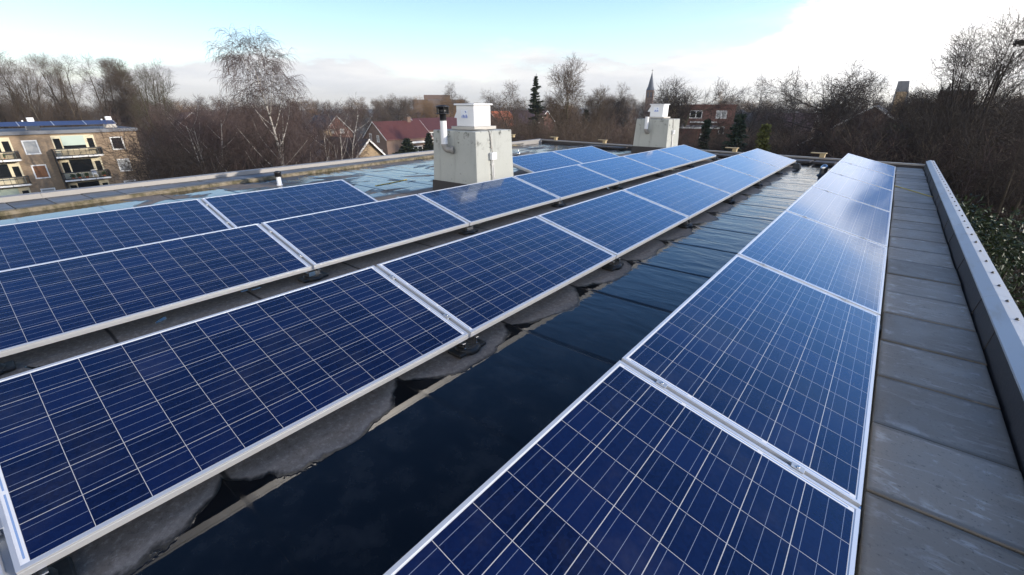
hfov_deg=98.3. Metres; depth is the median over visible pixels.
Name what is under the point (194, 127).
tree
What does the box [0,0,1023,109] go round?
sky
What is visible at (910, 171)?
paving slab
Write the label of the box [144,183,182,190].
edge slab
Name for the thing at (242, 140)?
bare bush
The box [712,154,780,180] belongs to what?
solar panel
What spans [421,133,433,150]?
conifer tree
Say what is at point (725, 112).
window
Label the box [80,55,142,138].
bare tree
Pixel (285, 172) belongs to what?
edge slab
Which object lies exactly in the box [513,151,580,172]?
solar panel
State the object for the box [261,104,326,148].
bare bush
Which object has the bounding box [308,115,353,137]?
brick house
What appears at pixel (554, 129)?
bare bush
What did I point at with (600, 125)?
bare bush
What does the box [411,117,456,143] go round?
red roofed house
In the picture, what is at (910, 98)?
bare tree
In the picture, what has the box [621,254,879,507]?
solar panel
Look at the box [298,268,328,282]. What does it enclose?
mounting foot
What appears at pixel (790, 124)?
terrace house
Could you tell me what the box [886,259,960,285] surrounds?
paving slab
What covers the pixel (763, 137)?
conifer tree
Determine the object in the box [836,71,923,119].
bare tree
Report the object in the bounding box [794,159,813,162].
ballast slab
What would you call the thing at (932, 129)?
bare bush
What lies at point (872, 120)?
bare bush
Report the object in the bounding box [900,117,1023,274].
bare bush
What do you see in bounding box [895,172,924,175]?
paving slab
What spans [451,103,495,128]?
fan box
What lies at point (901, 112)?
bare tree
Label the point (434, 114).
bare tree
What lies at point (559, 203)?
mounting foot
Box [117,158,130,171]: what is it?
window
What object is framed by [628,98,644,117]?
bare tree
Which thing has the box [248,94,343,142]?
bare bush
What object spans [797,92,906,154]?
gabled house
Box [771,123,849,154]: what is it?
bare bush
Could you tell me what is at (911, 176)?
paving slab
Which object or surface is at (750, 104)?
bare tree
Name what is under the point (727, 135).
bare bush
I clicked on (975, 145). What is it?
bare tree
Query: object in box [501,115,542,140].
bare bush
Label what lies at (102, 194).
edge slab
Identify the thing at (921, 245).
paving slab
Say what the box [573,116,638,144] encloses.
bare bush
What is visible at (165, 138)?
bare bush
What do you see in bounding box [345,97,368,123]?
bare tree
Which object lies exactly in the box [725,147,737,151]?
timber block
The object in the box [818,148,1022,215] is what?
bare bush
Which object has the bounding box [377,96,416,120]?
bare tree
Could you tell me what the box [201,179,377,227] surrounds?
solar panel
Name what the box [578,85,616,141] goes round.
bare tree
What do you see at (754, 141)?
bare bush
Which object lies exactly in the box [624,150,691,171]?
solar panel
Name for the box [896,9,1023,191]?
bare tree
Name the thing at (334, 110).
bare tree
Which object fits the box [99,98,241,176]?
bare bush
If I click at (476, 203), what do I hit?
solar panel
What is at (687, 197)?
solar panel
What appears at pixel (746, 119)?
brick house
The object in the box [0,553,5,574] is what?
solar panel
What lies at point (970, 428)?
paving slab
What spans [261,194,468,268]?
solar panel
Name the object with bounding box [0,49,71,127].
bare tree
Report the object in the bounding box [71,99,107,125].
bare tree
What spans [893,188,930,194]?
paving slab
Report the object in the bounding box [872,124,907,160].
ivy column
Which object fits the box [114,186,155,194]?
edge slab
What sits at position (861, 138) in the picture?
bare bush
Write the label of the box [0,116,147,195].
apartment block
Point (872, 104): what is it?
bare tree
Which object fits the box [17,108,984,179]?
ground
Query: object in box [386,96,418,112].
bare tree
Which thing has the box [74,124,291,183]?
bare bush
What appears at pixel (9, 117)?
bare tree
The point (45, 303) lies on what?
solar panel
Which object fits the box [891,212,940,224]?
paving slab
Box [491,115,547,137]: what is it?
bare bush
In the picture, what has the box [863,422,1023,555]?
paving slab
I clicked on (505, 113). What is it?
bare tree
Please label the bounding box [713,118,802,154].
bare bush
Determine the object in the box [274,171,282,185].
roof vent
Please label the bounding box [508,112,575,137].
bare bush
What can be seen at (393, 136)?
red roofed house
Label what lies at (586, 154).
solar panel
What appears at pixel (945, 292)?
paving slab
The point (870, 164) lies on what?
solar panel
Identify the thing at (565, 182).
solar panel
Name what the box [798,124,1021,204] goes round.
bare bush
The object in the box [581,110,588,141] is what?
conifer tree
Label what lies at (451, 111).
bare tree
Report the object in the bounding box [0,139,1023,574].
apartment building
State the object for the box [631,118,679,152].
chimney
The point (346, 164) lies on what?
edge slab
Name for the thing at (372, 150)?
gabled house
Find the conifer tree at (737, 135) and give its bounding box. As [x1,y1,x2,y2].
[721,111,748,151]
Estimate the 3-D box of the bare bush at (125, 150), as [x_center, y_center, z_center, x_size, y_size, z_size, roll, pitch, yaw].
[-21.314,-5.982,31.208,9.372,10.774,10.274,18,29,38]
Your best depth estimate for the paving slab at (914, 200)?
7.05 m
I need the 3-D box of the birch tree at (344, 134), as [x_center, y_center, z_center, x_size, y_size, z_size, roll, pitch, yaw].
[-13.738,-9.665,37.398,5.676,12.833,7.611,6,23,15]
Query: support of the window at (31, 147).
in the apartment block at (37, 159)
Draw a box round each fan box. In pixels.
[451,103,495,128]
[648,104,669,117]
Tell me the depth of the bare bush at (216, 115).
43.95 m
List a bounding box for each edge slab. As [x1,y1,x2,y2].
[0,202,13,210]
[5,198,54,208]
[45,194,90,203]
[81,190,125,198]
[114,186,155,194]
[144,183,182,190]
[171,181,208,186]
[197,178,232,183]
[221,175,254,180]
[244,173,273,177]
[266,171,294,174]
[283,168,311,172]
[302,166,327,169]
[319,165,343,167]
[335,163,358,165]
[353,161,371,163]
[365,160,382,162]
[379,158,396,160]
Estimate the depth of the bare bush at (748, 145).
26.43 m
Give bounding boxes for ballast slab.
[596,145,612,147]
[608,146,627,148]
[715,153,735,156]
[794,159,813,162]
[812,160,837,164]
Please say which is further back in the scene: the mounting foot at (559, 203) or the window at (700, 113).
the window at (700, 113)
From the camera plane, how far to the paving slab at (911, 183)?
8.57 m
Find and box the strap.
[894,185,932,196]
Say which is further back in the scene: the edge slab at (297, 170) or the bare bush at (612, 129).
the bare bush at (612, 129)
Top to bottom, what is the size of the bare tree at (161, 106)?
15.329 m
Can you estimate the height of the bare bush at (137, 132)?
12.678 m
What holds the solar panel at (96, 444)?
on the mounting foot at (65, 566)
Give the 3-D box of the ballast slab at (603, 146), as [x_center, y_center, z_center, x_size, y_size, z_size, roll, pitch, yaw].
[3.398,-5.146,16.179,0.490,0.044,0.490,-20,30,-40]
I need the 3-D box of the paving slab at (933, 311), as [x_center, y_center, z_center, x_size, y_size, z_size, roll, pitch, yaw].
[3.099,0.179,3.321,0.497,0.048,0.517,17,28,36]
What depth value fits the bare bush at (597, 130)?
39.18 m
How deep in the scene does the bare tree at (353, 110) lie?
193.92 m
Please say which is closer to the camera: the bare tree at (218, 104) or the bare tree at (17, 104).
the bare tree at (17, 104)
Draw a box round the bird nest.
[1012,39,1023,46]
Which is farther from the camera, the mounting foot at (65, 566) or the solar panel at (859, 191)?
the solar panel at (859, 191)
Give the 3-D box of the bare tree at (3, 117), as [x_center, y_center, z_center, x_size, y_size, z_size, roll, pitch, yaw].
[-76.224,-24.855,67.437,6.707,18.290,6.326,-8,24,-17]
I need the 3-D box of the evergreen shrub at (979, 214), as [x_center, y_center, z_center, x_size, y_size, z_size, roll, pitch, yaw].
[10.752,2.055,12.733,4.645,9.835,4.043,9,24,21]
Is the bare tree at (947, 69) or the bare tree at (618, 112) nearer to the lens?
the bare tree at (947, 69)
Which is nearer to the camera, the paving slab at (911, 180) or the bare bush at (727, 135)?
the paving slab at (911, 180)
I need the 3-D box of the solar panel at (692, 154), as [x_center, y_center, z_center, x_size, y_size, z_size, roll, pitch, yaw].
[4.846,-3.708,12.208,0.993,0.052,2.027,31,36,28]
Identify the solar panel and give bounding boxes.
[0,199,231,270]
[0,223,311,357]
[0,265,467,574]
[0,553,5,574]
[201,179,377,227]
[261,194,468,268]
[377,216,615,336]
[383,360,860,574]
[418,176,559,225]
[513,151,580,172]
[513,164,618,199]
[537,190,688,257]
[553,146,618,162]
[577,156,660,183]
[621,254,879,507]
[623,174,731,219]
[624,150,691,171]
[657,145,715,162]
[676,162,760,195]
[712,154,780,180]
[738,148,795,168]
[738,210,886,314]
[786,186,890,246]
[812,171,892,211]
[829,161,894,190]
[840,153,895,176]
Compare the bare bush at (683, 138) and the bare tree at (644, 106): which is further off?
the bare tree at (644, 106)
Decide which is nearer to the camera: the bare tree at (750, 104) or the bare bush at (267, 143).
the bare bush at (267, 143)
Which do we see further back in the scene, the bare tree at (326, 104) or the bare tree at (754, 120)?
the bare tree at (326, 104)
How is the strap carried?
on the paving slab at (906, 194)
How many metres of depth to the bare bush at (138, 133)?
44.82 m
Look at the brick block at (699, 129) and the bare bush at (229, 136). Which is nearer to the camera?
the bare bush at (229, 136)
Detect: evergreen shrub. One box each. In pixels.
[953,190,1011,271]
[960,202,1023,316]
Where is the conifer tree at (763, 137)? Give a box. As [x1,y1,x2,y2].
[753,120,771,151]
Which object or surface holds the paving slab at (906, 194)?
on the apartment building
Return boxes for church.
[643,69,685,117]
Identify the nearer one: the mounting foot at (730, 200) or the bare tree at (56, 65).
the mounting foot at (730, 200)
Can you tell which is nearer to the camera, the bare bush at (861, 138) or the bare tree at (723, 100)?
the bare bush at (861, 138)
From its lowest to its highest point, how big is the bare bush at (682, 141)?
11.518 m
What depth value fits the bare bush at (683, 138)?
33.88 m
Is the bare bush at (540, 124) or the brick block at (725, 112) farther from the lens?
the brick block at (725, 112)
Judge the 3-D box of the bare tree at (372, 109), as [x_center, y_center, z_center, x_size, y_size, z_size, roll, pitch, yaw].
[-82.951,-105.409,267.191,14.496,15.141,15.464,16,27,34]
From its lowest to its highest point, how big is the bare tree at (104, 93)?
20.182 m
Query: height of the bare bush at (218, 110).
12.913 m
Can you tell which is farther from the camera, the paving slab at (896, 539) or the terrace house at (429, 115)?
the terrace house at (429, 115)
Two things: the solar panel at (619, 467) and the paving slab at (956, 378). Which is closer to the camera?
the solar panel at (619, 467)
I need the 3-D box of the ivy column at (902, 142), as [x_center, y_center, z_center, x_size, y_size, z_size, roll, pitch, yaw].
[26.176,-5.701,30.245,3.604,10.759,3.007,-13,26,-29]
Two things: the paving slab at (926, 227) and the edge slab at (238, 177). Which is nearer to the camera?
the paving slab at (926, 227)
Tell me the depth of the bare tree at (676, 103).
53.29 m
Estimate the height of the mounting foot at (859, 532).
0.341 m
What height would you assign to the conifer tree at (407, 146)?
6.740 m
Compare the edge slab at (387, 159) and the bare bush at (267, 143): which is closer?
the edge slab at (387, 159)
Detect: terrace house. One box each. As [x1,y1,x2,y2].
[400,112,455,117]
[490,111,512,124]
[750,113,816,146]
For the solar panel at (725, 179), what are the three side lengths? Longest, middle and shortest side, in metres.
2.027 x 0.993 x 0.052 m
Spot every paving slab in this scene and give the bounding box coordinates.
[855,492,1023,574]
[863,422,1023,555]
[870,376,1019,470]
[875,340,1000,409]
[879,312,986,365]
[881,290,975,331]
[884,274,966,305]
[886,247,954,268]
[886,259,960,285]
[888,227,946,243]
[888,236,950,255]
[890,219,943,233]
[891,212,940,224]
[892,206,938,216]
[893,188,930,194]
[893,191,931,198]
[893,196,934,204]
[893,201,936,210]
[894,184,929,189]
[895,167,922,170]
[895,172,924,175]
[895,174,926,179]
[895,177,926,182]
[895,180,928,185]
[896,169,924,173]
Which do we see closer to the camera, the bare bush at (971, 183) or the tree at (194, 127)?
the bare bush at (971, 183)
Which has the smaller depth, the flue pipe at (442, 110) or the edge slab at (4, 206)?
the edge slab at (4, 206)
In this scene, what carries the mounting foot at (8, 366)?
on the apartment building
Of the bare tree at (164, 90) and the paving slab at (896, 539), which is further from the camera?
the bare tree at (164, 90)
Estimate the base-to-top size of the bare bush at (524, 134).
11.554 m
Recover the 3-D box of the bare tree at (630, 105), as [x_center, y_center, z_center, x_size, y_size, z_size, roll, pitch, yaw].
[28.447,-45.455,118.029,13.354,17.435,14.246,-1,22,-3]
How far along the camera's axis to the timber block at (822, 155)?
12.08 m
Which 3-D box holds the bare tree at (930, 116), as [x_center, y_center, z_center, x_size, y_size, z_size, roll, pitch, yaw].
[26.168,-5.871,27.850,4.725,12.898,5.538,-14,26,-30]
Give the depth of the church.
210.09 m
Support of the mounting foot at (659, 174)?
on the apartment building
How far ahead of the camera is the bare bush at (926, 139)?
21.83 m
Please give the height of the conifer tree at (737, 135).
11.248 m
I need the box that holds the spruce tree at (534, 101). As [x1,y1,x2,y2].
[528,76,545,131]
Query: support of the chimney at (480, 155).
on the apartment building
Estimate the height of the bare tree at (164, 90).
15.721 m
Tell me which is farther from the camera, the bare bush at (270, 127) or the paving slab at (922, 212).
the bare bush at (270, 127)
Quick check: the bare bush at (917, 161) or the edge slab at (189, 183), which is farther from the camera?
the bare bush at (917, 161)
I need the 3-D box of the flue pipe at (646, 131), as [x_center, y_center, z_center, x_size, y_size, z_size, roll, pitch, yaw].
[4.348,-5.209,14.233,0.212,0.525,0.130,-18,28,-36]
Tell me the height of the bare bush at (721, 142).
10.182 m
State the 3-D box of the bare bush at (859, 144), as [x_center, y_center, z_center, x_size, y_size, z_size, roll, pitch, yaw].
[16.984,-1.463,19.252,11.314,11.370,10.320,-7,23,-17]
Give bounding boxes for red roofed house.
[363,117,432,154]
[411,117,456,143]
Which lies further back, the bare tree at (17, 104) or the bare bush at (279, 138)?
the bare tree at (17, 104)
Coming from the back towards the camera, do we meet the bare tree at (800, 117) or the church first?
the church
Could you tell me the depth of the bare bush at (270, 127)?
46.59 m
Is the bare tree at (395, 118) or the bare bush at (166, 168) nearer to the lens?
the bare bush at (166, 168)
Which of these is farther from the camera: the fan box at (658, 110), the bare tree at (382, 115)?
the bare tree at (382, 115)
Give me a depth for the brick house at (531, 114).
141.16 m
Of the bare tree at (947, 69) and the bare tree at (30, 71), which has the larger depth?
the bare tree at (30, 71)
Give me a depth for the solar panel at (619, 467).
1.44 m
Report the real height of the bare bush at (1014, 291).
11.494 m
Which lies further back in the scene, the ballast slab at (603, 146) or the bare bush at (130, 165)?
the bare bush at (130, 165)
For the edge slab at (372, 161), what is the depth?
11.98 m
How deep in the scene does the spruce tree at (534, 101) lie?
60.53 m
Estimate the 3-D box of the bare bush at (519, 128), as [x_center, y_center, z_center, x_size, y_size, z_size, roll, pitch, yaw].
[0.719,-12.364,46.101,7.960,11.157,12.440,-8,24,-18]
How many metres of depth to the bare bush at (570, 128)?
40.93 m
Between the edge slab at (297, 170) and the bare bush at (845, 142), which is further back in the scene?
the bare bush at (845, 142)
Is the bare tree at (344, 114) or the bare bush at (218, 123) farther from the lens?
the bare tree at (344, 114)
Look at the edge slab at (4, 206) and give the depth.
6.62 m
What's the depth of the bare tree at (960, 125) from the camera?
17.99 m
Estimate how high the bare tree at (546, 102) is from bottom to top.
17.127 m
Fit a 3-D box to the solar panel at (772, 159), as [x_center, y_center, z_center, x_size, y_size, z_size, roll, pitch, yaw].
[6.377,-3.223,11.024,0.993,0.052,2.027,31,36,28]
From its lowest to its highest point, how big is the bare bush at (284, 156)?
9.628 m
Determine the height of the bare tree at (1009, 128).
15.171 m
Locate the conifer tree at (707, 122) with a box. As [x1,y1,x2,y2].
[698,118,711,149]
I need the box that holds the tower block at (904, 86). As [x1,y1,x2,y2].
[890,81,909,108]
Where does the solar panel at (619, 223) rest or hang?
on the mounting foot at (615, 264)
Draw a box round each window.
[21,140,41,154]
[30,164,50,178]
[40,187,55,191]
[109,137,125,149]
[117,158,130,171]
[689,111,702,117]
[716,111,726,118]
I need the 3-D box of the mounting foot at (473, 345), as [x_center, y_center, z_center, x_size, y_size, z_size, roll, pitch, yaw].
[-0.652,0.132,3.088,1.110,0.341,0.266,17,28,36]
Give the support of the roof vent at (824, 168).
on the apartment building
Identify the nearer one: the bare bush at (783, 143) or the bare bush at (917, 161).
the bare bush at (917, 161)
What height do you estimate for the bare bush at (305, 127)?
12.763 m
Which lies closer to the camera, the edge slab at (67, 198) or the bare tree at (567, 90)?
the edge slab at (67, 198)
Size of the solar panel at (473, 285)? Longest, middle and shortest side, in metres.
2.027 x 0.993 x 0.052 m
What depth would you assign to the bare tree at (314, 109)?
246.71 m
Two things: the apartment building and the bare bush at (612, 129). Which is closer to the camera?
the apartment building
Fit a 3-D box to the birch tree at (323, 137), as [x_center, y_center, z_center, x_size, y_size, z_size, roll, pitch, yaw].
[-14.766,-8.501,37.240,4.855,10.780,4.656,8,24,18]
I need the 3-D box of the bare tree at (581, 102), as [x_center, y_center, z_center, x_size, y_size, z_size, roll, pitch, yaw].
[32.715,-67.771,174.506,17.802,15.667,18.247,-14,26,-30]
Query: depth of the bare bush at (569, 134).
37.36 m
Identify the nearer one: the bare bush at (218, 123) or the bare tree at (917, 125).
the bare tree at (917, 125)
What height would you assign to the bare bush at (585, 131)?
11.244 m
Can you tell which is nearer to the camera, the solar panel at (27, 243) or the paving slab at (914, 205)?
the solar panel at (27, 243)
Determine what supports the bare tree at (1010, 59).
on the ground
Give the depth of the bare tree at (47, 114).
128.61 m
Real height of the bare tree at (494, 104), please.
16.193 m
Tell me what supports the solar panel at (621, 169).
on the mounting foot at (618, 186)
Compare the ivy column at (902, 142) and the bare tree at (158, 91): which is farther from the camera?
the bare tree at (158, 91)
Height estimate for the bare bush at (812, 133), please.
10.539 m
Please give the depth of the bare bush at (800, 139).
38.54 m
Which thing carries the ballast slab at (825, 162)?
on the apartment building
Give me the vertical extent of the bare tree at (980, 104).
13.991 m
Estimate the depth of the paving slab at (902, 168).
10.41 m
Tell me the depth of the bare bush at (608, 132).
41.06 m
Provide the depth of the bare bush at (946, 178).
18.00 m
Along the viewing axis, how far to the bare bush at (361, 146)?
37.21 m
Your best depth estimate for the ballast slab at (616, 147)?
15.67 m
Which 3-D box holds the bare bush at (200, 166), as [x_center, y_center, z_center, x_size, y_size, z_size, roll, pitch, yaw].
[-18.885,-5.236,28.683,10.786,11.311,9.839,12,25,27]
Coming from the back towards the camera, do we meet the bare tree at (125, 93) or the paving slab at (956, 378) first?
the bare tree at (125, 93)
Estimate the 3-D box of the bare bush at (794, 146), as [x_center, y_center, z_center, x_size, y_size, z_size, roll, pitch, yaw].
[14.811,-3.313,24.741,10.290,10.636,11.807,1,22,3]
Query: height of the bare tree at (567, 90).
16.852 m
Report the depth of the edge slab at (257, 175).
9.61 m
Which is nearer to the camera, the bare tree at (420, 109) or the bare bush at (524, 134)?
the bare bush at (524, 134)
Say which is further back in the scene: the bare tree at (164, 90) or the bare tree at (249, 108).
the bare tree at (249, 108)
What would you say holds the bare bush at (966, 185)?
on the ground
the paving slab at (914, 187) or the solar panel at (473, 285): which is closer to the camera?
the solar panel at (473, 285)
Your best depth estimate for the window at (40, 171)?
53.64 m
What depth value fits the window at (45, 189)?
54.45 m
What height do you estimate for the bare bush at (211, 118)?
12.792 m
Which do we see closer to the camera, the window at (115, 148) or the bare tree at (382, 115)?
the window at (115, 148)
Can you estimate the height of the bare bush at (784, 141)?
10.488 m
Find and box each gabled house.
[299,130,385,161]
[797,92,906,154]
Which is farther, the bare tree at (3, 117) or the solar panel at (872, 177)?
the bare tree at (3, 117)
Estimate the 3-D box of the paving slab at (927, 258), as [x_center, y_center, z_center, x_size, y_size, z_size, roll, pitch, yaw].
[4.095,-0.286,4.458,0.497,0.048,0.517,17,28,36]
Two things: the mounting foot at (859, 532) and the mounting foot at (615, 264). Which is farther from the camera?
the mounting foot at (615, 264)
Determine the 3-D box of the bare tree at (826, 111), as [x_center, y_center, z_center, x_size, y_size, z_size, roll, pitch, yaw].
[26.111,-10.049,37.209,4.944,13.497,5.796,2,22,5]
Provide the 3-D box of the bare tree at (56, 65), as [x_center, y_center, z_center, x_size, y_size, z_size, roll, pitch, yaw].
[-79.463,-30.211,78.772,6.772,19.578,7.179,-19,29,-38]
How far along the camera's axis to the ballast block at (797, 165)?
10.94 m
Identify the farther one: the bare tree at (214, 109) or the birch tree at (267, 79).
the bare tree at (214, 109)
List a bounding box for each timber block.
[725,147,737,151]
[811,152,827,157]
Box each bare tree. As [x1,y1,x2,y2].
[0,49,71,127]
[0,53,62,127]
[0,63,32,128]
[0,99,21,128]
[20,51,102,126]
[29,57,80,126]
[32,98,74,127]
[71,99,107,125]
[73,52,134,126]
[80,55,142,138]
[97,59,154,169]
[115,63,182,147]
[123,59,177,145]
[140,98,178,117]
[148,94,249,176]
[169,100,195,119]
[176,96,210,115]
[202,102,223,126]
[207,96,239,117]
[225,102,265,121]
[256,100,306,122]
[286,98,318,118]
[308,100,332,116]
[322,103,340,116]
[336,97,369,127]
[340,102,364,129]
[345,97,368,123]
[356,98,392,129]
[364,100,382,116]
[372,93,411,120]
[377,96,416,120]
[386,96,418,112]
[407,95,434,117]
[417,97,454,117]
[434,83,467,114]
[435,95,464,116]
[479,81,530,136]
[486,97,506,110]
[490,93,524,137]
[527,96,560,111]
[532,50,587,138]
[571,95,613,121]
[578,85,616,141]
[598,96,635,114]
[599,83,644,131]
[606,95,631,138]
[628,77,760,145]
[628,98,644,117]
[635,97,658,116]
[715,93,741,109]
[722,92,743,110]
[733,77,793,136]
[740,99,776,111]
[749,54,906,157]
[754,78,831,148]
[798,81,872,156]
[802,96,1017,217]
[829,85,1023,283]
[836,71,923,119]
[849,98,891,113]
[856,94,939,156]
[869,84,934,149]
[882,1,1023,158]
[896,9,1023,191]
[898,86,972,161]
[900,104,1004,199]
[901,86,1023,120]
[902,2,1023,162]
[952,101,1023,303]
[978,97,1023,162]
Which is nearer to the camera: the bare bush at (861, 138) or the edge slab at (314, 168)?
the edge slab at (314, 168)
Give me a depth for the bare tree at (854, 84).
49.74 m
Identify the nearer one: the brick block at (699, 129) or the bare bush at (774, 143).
the bare bush at (774, 143)
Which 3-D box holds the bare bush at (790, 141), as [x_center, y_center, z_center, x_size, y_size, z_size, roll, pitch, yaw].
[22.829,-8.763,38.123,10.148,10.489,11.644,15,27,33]
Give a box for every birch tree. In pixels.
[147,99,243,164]
[198,24,345,173]
[290,96,383,160]
[311,122,355,161]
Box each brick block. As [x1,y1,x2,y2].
[678,125,718,146]
[686,104,737,148]
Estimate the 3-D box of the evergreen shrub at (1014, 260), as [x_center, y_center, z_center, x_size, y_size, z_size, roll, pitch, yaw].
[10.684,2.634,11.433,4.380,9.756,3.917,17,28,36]
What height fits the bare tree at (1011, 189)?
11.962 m
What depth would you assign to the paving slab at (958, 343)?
2.90 m
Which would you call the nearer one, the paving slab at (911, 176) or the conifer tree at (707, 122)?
the paving slab at (911, 176)
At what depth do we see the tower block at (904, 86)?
120.75 m
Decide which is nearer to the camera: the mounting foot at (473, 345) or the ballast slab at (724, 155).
the mounting foot at (473, 345)
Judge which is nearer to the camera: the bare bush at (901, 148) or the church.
the bare bush at (901, 148)
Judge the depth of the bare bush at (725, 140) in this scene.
34.06 m
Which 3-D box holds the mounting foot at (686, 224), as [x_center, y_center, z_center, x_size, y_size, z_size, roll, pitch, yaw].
[1.904,-1.068,5.989,1.110,0.341,0.266,17,28,36]
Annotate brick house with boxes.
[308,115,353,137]
[509,110,555,138]
[732,112,752,140]
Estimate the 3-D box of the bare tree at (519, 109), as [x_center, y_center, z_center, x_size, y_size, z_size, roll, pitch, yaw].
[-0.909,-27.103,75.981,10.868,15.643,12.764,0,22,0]
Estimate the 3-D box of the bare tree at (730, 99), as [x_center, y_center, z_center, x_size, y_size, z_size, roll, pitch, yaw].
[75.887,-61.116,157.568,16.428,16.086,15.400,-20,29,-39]
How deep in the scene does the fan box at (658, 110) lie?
14.24 m
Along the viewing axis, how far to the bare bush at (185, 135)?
36.46 m
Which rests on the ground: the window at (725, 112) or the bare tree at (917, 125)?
the bare tree at (917, 125)
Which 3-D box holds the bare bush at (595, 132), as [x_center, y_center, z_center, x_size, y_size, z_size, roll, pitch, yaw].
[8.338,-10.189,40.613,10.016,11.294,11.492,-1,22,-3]
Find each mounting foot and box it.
[0,360,16,374]
[0,529,76,574]
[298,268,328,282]
[448,335,485,358]
[458,225,477,234]
[551,200,565,206]
[602,258,623,270]
[612,184,622,188]
[655,172,663,176]
[678,220,692,228]
[723,197,734,202]
[753,181,762,185]
[856,506,861,558]
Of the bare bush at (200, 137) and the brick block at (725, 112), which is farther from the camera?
the brick block at (725, 112)
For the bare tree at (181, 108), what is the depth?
144.97 m
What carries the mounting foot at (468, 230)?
on the apartment building
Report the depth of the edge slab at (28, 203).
6.90 m
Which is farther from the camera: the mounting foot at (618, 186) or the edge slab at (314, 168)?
the edge slab at (314, 168)
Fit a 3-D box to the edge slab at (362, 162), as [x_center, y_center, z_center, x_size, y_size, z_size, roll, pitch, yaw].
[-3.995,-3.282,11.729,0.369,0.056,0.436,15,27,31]
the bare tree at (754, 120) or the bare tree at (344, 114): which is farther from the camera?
the bare tree at (344, 114)
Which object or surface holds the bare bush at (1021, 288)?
on the ground
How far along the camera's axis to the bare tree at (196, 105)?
153.47 m
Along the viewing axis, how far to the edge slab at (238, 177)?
9.31 m
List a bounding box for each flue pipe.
[435,105,453,153]
[644,117,649,133]
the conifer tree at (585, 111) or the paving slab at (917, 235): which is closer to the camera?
the paving slab at (917, 235)
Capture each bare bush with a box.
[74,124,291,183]
[85,98,208,178]
[85,103,192,177]
[91,101,273,179]
[94,125,291,182]
[96,137,244,182]
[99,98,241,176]
[127,115,306,179]
[134,112,256,178]
[144,108,289,172]
[146,99,306,173]
[153,102,285,169]
[158,100,282,174]
[162,99,288,160]
[180,99,245,161]
[185,97,283,125]
[186,104,286,174]
[198,116,346,170]
[204,108,314,152]
[221,92,382,163]
[237,139,367,167]
[242,117,320,165]
[243,124,374,167]
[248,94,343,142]
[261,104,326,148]
[448,109,586,141]
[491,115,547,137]
[492,111,540,140]
[498,107,613,141]
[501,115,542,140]
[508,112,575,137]
[515,114,594,140]
[522,109,589,140]
[536,114,621,143]
[539,107,609,142]
[545,110,614,142]
[550,100,720,148]
[550,108,649,143]
[561,108,706,146]
[565,113,634,144]
[566,120,633,142]
[567,113,633,143]
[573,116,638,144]
[623,126,723,148]
[678,123,777,151]
[680,123,780,151]
[680,126,831,156]
[682,135,755,150]
[694,126,848,157]
[712,126,875,159]
[712,132,809,154]
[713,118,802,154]
[716,132,797,153]
[742,127,835,157]
[745,129,841,155]
[752,122,832,156]
[753,116,1023,281]
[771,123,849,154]
[781,127,842,156]
[787,121,944,157]
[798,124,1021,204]
[805,106,1023,271]
[814,135,1016,162]
[817,148,1022,237]
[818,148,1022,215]
[819,112,1023,313]
[819,126,1023,308]
[828,104,1023,176]
[829,134,943,161]
[840,99,921,161]
[843,129,1023,301]
[874,110,902,133]
[881,142,1007,234]
[895,101,1009,161]
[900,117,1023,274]
[924,122,1023,312]
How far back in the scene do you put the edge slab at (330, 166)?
10.97 m
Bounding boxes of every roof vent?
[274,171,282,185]
[816,164,828,175]
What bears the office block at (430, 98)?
on the ground
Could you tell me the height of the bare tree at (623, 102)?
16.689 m
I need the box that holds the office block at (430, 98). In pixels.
[413,95,463,112]
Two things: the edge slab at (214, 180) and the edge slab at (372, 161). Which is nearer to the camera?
the edge slab at (214, 180)
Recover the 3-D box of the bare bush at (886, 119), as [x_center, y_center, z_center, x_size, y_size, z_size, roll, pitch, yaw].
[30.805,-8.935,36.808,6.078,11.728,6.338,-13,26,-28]
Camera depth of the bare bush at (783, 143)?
35.57 m
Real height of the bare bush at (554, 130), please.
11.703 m
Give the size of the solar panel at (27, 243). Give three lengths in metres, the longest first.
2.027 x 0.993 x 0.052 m
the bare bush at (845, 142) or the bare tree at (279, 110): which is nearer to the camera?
the bare bush at (845, 142)
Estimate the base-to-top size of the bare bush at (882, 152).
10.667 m
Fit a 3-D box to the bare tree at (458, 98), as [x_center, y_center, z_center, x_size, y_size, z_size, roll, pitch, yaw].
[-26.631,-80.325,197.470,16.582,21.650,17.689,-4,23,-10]
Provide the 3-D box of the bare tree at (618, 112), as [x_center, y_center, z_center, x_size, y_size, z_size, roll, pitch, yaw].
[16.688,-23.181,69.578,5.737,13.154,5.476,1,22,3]
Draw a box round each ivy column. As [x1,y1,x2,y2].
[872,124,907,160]
[893,128,925,160]
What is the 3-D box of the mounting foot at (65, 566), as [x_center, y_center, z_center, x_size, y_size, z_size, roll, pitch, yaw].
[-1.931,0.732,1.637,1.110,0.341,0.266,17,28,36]
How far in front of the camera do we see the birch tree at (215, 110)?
39.58 m
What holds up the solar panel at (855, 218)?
on the mounting foot
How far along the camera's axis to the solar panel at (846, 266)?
3.80 m
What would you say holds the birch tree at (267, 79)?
on the ground
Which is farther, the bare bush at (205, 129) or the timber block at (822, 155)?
the bare bush at (205, 129)
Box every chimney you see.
[433,129,512,190]
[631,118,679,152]
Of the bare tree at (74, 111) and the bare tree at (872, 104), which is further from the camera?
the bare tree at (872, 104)
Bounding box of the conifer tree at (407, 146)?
[392,137,420,153]
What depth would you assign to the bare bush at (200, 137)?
37.17 m
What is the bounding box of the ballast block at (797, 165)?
[791,162,800,168]
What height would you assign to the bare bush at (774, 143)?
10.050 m

